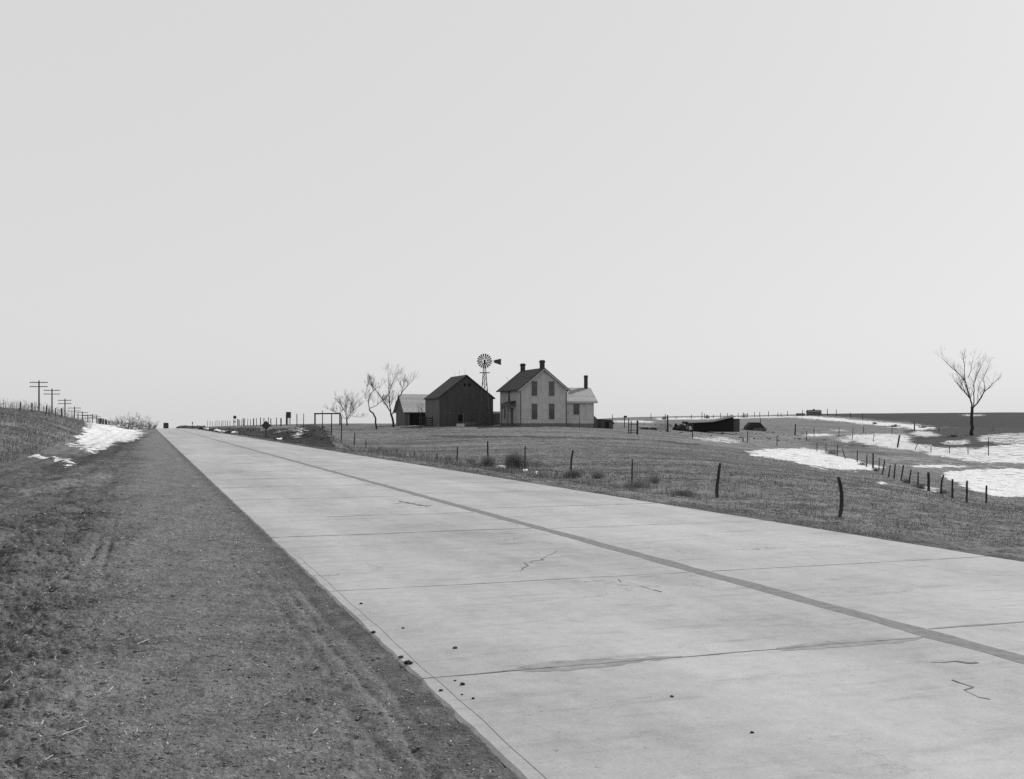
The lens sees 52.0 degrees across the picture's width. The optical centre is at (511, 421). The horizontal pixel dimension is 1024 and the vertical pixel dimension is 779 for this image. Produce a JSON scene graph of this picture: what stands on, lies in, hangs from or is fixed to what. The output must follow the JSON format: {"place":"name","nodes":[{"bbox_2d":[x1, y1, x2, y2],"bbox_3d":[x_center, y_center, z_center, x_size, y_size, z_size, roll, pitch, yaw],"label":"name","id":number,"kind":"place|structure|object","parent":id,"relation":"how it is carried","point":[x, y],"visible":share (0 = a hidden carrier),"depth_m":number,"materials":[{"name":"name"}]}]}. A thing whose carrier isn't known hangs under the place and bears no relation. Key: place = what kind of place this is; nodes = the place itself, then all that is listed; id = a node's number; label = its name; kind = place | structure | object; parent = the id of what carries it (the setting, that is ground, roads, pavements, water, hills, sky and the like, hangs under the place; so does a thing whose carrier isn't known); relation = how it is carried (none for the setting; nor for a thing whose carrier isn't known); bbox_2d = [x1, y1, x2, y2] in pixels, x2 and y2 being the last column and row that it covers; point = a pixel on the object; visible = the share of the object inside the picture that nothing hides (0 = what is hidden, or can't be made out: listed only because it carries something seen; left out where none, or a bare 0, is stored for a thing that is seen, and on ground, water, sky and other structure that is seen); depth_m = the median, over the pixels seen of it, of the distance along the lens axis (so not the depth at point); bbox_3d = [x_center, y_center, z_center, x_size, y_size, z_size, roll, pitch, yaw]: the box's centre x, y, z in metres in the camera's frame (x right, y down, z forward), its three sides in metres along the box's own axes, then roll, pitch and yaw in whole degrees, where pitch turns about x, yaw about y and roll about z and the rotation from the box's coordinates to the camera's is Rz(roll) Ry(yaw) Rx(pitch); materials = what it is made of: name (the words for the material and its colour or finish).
{"place":"outdoors","nodes":[
{"label":"outdoors","id":0,"kind":"place"},
{"bbox_2d":[0,449,885,778],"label":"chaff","id":1,"kind":"object","parent":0,"point":[212,671],"visible":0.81,"depth_m":5.57,"materials":[{"name":"plant"}]},
{"bbox_2d":[0,409,1023,778],"bbox_3d":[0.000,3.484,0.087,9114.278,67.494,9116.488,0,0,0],"label":"ground","id":2,"kind":"structure","parent":0,"point":[104,459],"depth_m":9.67,"materials":[{"name":"grey plant"}]},
{"bbox_2d":[30,380,47,410],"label":"utility pole","id":3,"kind":"object","parent":2,"relation":"on","point":[38,382],"visible":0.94,"depth_m":177.88,"materials":[{"name":"grey wood"}]},
{"bbox_2d":[19,402,61,416],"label":"weedy bank fence","id":4,"kind":"object","parent":2,"relation":"on","point":[45,411],"visible":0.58,"depth_m":97.99,"materials":[{"name":"grey wood"}]},
{"bbox_2d":[0,407,86,462],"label":"bank grass","id":5,"kind":"structure","parent":2,"relation":"on","point":[22,435],"depth_m":60.87,"materials":[{"name":"grey plant"}]},
{"bbox_2d":[0,400,91,429],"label":"tall weeds","id":6,"kind":"object","parent":2,"relation":"on","point":[25,408],"visible":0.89,"depth_m":101.03,"materials":[{"name":"grey plant"}]},
{"bbox_2d":[44,389,59,413],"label":"utility pole","id":7,"kind":"object","parent":2,"relation":"on","point":[51,390],"visible":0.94,"depth_m":199.91,"materials":[{"name":"grey wood"}]},
{"bbox_2d":[58,399,70,415],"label":"utility pole","id":8,"kind":"object","parent":2,"relation":"on","point":[64,400],"visible":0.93,"depth_m":224.91,"materials":[{"name":"grey wood"}]},
{"bbox_2d":[76,411,87,420],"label":"utility pole","id":9,"kind":"object","parent":2,"relation":"on","point":[82,412],"visible":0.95,"depth_m":274.84,"materials":[{"name":"grey wood"}]},
{"bbox_2d":[97,418,115,424],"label":"bank top fence","id":10,"kind":"object","parent":2,"relation":"on","point":[100,421],"visible":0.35,"depth_m":153.96,"materials":[{"name":"grey wood"}]},
{"bbox_2d":[108,415,134,428],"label":"brush heap","id":11,"kind":"object","parent":2,"relation":"on","point":[123,424],"visible":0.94,"depth_m":134.46,"materials":[{"name":"grey plant"}]},
{"bbox_2d":[110,412,149,429],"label":"brush heap","id":12,"kind":"object","parent":2,"relation":"on","point":[136,423],"visible":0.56,"depth_m":148.56,"materials":[{"name":"grey plant"}]},
{"bbox_2d":[128,417,157,429],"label":"brush heap","id":13,"kind":"object","parent":2,"relation":"on","point":[143,425],"visible":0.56,"depth_m":162.91,"materials":[{"name":"grey plant"}]},
{"bbox_2d":[3,494,333,763],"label":"straw bits","id":14,"kind":"object","parent":2,"relation":"on","point":[155,679],"visible":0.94,"depth_m":5.11,"materials":[{"name":"grey plant"}]},
{"bbox_2d":[176,425,205,428],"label":"brush","id":15,"kind":"object","parent":2,"relation":"on","point":[188,427],"visible":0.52,"depth_m":526.87,"materials":[{"name":"grey plant"}]},
{"bbox_2d":[207,417,271,426],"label":"distant roadside fence","id":16,"kind":"object","parent":2,"relation":"on","point":[243,422],"visible":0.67,"depth_m":197.93,"materials":[{"name":"grey wood"}]},
{"bbox_2d":[0,483,503,778],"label":"soil clods","id":17,"kind":"object","parent":2,"relation":"on","point":[125,750],"visible":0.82,"depth_m":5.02,"materials":[{"name":"grey soil"}]},
{"bbox_2d":[261,421,270,437],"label":"diamond sign","id":18,"kind":"object","parent":2,"relation":"on","point":[265,425],"visible":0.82,"depth_m":88.99,"materials":[{"name":"black metal"}]},
{"bbox_2d":[203,426,333,442],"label":"bank rubble","id":19,"kind":"object","parent":2,"relation":"on","point":[284,435],"visible":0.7,"depth_m":96.85,"materials":[{"name":"stone"}]},
{"bbox_2d":[286,412,290,424],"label":"board sign","id":20,"kind":"object","parent":2,"relation":"on","point":[288,414],"visible":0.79,"depth_m":164.96,"materials":[{"name":"wood"}]},
{"bbox_2d":[276,410,331,434],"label":"farmyard fence","id":21,"kind":"object","parent":2,"relation":"on","point":[303,421],"visible":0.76,"depth_m":139.95,"materials":[{"name":"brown wood"}]},
{"bbox_2d":[314,413,342,424],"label":"gantry","id":22,"kind":"object","parent":2,"relation":"on","point":[327,413],"visible":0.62,"depth_m":171.89,"materials":[{"name":"grey wood"}]},
{"bbox_2d":[323,390,367,425],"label":"bare tree","id":23,"kind":"object","parent":2,"relation":"on","point":[352,409],"visible":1,"depth_m":165.21,"materials":[{"name":"grey plant"}]},
{"bbox_2d":[362,374,391,428],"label":"bare tree","id":24,"kind":"object","parent":2,"relation":"on","point":[371,383],"visible":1,"depth_m":142.90,"materials":[{"name":"grey plant"}]},
{"bbox_2d":[365,361,418,426],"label":"bare tree","id":25,"kind":"object","parent":2,"relation":"on","point":[402,390],"visible":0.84,"depth_m":147.54,"materials":[{"name":"grey plant"}]},
{"bbox_2d":[394,394,428,425],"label":"open shed","id":26,"kind":"structure","parent":2,"relation":"on","point":[406,411],"depth_m":157.97,"materials":[{"name":"grey wood"}]},
{"bbox_2d":[419,416,432,426],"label":"plank gate","id":27,"kind":"structure","parent":2,"relation":"on","point":[425,422],"depth_m":146.97,"materials":[{"name":"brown wood"}]},
{"bbox_2d":[423,370,494,426],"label":"barn","id":28,"kind":"structure","parent":2,"relation":"on","point":[453,401],"depth_m":146.40,"materials":[{"name":"grey wood"}]},
{"bbox_2d":[458,415,462,420],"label":"door","id":29,"kind":"structure","parent":28,"relation":"in","point":[460,417],"depth_m":145.96,"materials":[{"name":"black wood"}]},
{"bbox_2d":[479,455,495,466],"bbox_3d":[-1.428,2.225,59.924,1.222,0.853,1.077,0,0,0],"label":"weed clump","id":30,"kind":"object","parent":2,"relation":"on","point":[488,462],"visible":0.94,"depth_m":59.82,"materials":[{"name":"grey plant"}]},
{"bbox_2d":[477,354,500,426],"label":"windmill","id":31,"kind":"object","parent":2,"relation":"on","point":[485,363],"visible":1,"depth_m":141.05},
{"bbox_2d":[493,411,499,424],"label":"board shed","id":32,"kind":"structure","parent":2,"relation":"on","point":[496,417],"depth_m":152.03,"materials":[{"name":"grey wood"}]},
{"bbox_2d":[501,449,531,468],"bbox_3d":[0.322,2.048,57.504,1.892,1.211,1.440,0,0,0],"label":"weed clump","id":33,"kind":"object","parent":2,"relation":"on","point":[511,461],"visible":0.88,"depth_m":57.31,"materials":[{"name":"grey plant"}]},
{"bbox_2d":[528,456,546,466],"bbox_3d":[1.357,2.312,60.127,1.153,0.674,1.380,0,0,-26],"label":"weed clump","id":34,"kind":"object","parent":2,"relation":"on","point":[536,462],"visible":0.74,"depth_m":60.15,"materials":[{"name":"grey plant"}]},
{"bbox_2d":[496,360,597,427],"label":"farmhouse","id":35,"kind":"object","parent":2,"relation":"on","point":[542,396],"visible":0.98,"depth_m":141.82,"materials":[{"name":"wood"}]},
{"bbox_2d":[511,408,512,422],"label":"door","id":36,"kind":"structure","parent":35,"relation":"in","point":[511,408],"depth_m":143.30,"materials":[{"name":"grey wood"}]},
{"bbox_2d":[530,403,537,419],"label":"window frame","id":37,"kind":"structure","parent":35,"relation":"in","point":[534,406],"depth_m":140.61,"materials":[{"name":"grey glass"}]},
{"bbox_2d":[531,380,537,395],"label":"window frame","id":38,"kind":"structure","parent":35,"relation":"in","point":[534,383],"depth_m":140.61,"materials":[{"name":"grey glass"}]},
{"bbox_2d":[548,381,554,395],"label":"window frame","id":39,"kind":"structure","parent":35,"relation":"in","point":[551,384],"depth_m":141.44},
{"bbox_2d":[548,403,555,419],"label":"window frame","id":40,"kind":"structure","parent":35,"relation":"in","point":[551,406],"depth_m":141.44,"materials":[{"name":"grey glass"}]},
{"bbox_2d":[572,403,580,414],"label":"window frame","id":41,"kind":"structure","parent":35,"relation":"in","point":[576,406],"depth_m":143.49,"materials":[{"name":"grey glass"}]},
{"bbox_2d":[563,468,584,477],"bbox_3d":[2.792,2.374,48.678,1.108,0.568,1.162,0,0,-38],"label":"weed clump","id":42,"kind":"object","parent":2,"relation":"on","point":[570,473],"visible":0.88,"depth_m":48.49,"materials":[{"name":"grey plant"}]},
{"bbox_2d":[341,416,843,516],"bbox_3d":[-3.937,1.359,68.525,0.302,3.741,81.666,0,0,-19],"label":"roadside fence","id":43,"kind":"object","parent":2,"relation":"on","point":[841,505],"visible":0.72,"depth_m":36.48,"materials":[{"name":"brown wood"}]},
{"bbox_2d":[590,469,608,478],"bbox_3d":[3.932,2.388,47.642,0.849,0.539,0.777,0,0,-31],"label":"weed clump","id":44,"kind":"object","parent":2,"relation":"on","point":[595,474],"visible":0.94,"depth_m":47.55,"materials":[{"name":"grey plant"}]},
{"bbox_2d":[598,419,614,428],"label":"shed","id":45,"kind":"structure","parent":2,"relation":"on","point":[605,423],"depth_m":146.99,"materials":[{"name":"black wood"}]},
{"bbox_2d":[628,419,637,434],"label":"stock pen","id":46,"kind":"object","parent":2,"relation":"on","point":[631,430],"visible":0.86,"depth_m":131.41,"materials":[{"name":"grey wood"}]},
{"bbox_2d":[250,428,1023,546],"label":"dry grass","id":47,"kind":"structure","parent":2,"relation":"on","point":[832,491],"depth_m":45.49,"materials":[{"name":"grey plant"}]},
{"bbox_2d":[622,479,651,487],"bbox_3d":[4.916,2.438,41.414,1.323,0.458,1.146,0,0,0],"label":"weed clump","id":48,"kind":"object","parent":2,"relation":"on","point":[635,485],"visible":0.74,"depth_m":41.31,"materials":[{"name":"grey plant"}]},
{"bbox_2d":[648,474,660,483],"bbox_3d":[6.126,2.399,44.843,0.695,0.554,0.698,0,0,42],"label":"weed clump","id":49,"kind":"object","parent":2,"relation":"on","point":[654,478],"visible":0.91,"depth_m":44.72,"materials":[{"name":"grey plant"}]},
{"bbox_2d":[672,421,691,431],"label":"stone heap","id":50,"kind":"object","parent":2,"relation":"on","point":[680,427],"visible":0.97,"depth_m":193.78,"materials":[{"name":"stone"}]},
{"bbox_2d":[669,488,699,497],"bbox_3d":[6.177,2.498,37.094,0.912,0.363,1.230,0,0,-41],"label":"weed clump","id":51,"kind":"object","parent":2,"relation":"on","point":[688,493],"visible":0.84,"depth_m":37.04,"materials":[{"name":"grey plant"}]},
{"bbox_2d":[612,411,787,420],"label":"skyline fence","id":52,"kind":"object","parent":2,"relation":"on","point":[720,415],"visible":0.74,"depth_m":641.56,"materials":[{"name":"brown wood"}]},
{"bbox_2d":[688,416,739,431],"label":"slant shed","id":53,"kind":"structure","parent":2,"relation":"on","point":[727,424],"depth_m":201.21,"materials":[{"name":"black wood"}]},
{"bbox_2d":[667,415,760,441],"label":"yard fence","id":54,"kind":"object","parent":2,"relation":"on","point":[692,430],"visible":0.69,"depth_m":153.96,"materials":[{"name":"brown wood"}]},
{"bbox_2d":[642,424,808,442],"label":"yard rubble","id":55,"kind":"object","parent":2,"relation":"on","point":[730,434],"visible":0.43,"depth_m":205.30,"materials":[{"name":"stone"}]},
{"bbox_2d":[743,422,766,430],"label":"covered stack","id":56,"kind":"object","parent":2,"relation":"on","point":[757,426],"visible":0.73,"depth_m":264.27,"materials":[{"name":"fabric"}]},
{"bbox_2d":[806,409,821,415],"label":"farmhouse","id":57,"kind":"object","parent":2,"relation":"on","point":[813,412],"visible":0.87,"depth_m":801.47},
{"bbox_2d":[824,448,835,454],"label":"weed clump","id":58,"kind":"object","parent":2,"relation":"on","point":[834,452],"visible":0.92,"depth_m":130.44,"materials":[{"name":"grey plant"}]},
{"bbox_2d":[802,409,914,432],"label":"field fence","id":59,"kind":"object","parent":2,"relation":"on","point":[850,417],"visible":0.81,"depth_m":598.51,"materials":[{"name":"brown wood"}]},
{"bbox_2d":[794,424,988,455],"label":"pasture fence","id":60,"kind":"object","parent":2,"relation":"on","point":[897,442],"visible":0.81,"depth_m":165.67,"materials":[{"name":"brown wood"}]},
{"bbox_2d":[825,445,987,502],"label":"basin fence","id":61,"kind":"object","parent":2,"relation":"on","point":[928,484],"visible":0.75,"depth_m":74.38,"materials":[{"name":"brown wood"}]},
{"bbox_2d":[811,426,1018,447],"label":"field brush","id":62,"kind":"object","parent":2,"relation":"on","point":[917,437],"visible":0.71,"depth_m":222.23,"materials":[{"name":"grey plant"}]},
{"bbox_2d":[912,481,926,488],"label":"weed clump","id":63,"kind":"object","parent":2,"relation":"on","point":[919,485],"visible":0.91,"depth_m":69.81,"materials":[{"name":"grey plant"}]},
{"bbox_2d":[937,347,1002,435],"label":"bare tree","id":64,"kind":"object","parent":2,"relation":"on","point":[971,412],"visible":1,"depth_m":222.21,"materials":[{"name":"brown plant"}]},
{"bbox_2d":[0,0,1023,427],"label":"sky","id":65,"kind":"structure","parent":0,"point":[213,211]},
{"bbox_2d":[155,428,1023,778],"bbox_3d":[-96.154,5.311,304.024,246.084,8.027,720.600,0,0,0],"label":"road","id":66,"kind":"structure","parent":0,"point":[587,634],"depth_m":6.83,"materials":[{"name":"concrete"}]},
{"bbox_2d":[163,423,168,427],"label":"truck","id":67,"kind":"object","parent":66,"relation":"on","point":[165,425],"visible":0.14,"depth_m":429.70,"materials":[{"name":"paint"}]},
{"bbox_2d":[360,603,754,732],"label":"road clods","id":68,"kind":"object","parent":66,"relation":"on","point":[408,662],"visible":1,"depth_m":5.62,"materials":[{"name":"soil"}]},
{"bbox_2d":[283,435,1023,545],"bbox_3d":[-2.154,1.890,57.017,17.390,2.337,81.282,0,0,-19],"label":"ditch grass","id":69,"kind":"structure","parent":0,"point":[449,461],"depth_m":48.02,"materials":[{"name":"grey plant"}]}
]}

